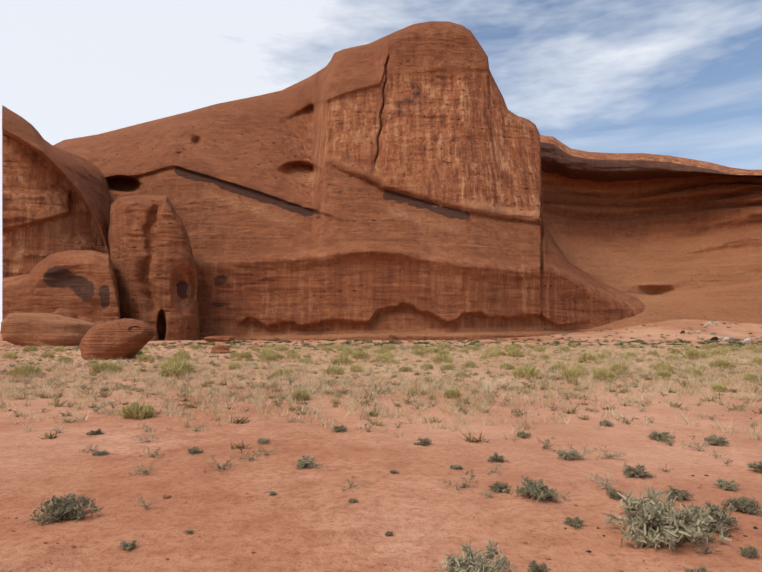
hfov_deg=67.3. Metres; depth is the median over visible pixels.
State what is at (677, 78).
sky
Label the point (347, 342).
shrubs
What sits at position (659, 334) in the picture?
dune bushes
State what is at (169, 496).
ground stones
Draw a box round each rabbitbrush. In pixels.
[1,342,761,379]
[89,348,761,419]
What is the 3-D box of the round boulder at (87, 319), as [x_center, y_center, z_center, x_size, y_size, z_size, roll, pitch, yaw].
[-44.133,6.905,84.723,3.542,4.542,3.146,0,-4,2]
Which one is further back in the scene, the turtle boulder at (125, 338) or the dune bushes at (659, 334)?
the dune bushes at (659, 334)
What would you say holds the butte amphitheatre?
on the ground at (307, 519)
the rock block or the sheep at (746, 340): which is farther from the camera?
the rock block
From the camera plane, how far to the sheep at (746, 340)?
72.08 m
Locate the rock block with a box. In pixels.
[2,250,120,340]
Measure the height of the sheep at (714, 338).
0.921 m
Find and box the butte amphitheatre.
[540,135,761,331]
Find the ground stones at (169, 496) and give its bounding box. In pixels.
[9,364,758,571]
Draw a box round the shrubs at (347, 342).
[37,338,761,350]
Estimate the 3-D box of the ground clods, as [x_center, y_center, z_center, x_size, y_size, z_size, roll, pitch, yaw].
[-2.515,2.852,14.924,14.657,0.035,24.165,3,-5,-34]
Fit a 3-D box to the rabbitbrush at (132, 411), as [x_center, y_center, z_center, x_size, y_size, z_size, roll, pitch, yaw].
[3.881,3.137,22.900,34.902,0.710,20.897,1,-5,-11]
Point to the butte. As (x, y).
(385, 187)
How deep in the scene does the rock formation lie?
107.56 m
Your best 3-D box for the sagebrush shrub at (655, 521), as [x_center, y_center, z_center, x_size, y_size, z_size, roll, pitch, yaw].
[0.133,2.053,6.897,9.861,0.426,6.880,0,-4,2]
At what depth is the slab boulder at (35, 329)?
62.66 m
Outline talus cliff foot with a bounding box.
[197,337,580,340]
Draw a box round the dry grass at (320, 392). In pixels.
[0,344,761,441]
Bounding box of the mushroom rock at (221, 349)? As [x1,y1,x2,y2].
[204,336,235,353]
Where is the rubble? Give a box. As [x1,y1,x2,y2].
[388,335,396,339]
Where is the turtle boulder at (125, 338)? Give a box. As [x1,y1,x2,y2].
[79,318,155,359]
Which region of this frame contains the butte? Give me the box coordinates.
[53,21,645,339]
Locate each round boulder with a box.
[52,308,77,318]
[78,317,94,322]
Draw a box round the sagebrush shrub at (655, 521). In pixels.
[0,419,761,571]
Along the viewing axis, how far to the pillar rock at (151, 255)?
100.94 m
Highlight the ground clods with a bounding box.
[15,375,757,552]
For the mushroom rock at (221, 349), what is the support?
on the ground at (307, 519)
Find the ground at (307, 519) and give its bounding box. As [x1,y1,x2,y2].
[0,319,761,571]
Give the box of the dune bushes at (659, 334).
[547,318,761,340]
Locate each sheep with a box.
[710,336,717,341]
[743,338,750,343]
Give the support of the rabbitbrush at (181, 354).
on the ground at (307, 519)
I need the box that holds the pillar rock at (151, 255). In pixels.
[106,195,199,340]
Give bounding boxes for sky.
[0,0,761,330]
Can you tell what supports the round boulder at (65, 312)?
on the ground at (307, 519)
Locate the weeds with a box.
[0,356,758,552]
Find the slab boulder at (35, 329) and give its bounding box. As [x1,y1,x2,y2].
[0,313,98,346]
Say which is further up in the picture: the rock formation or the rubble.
the rock formation

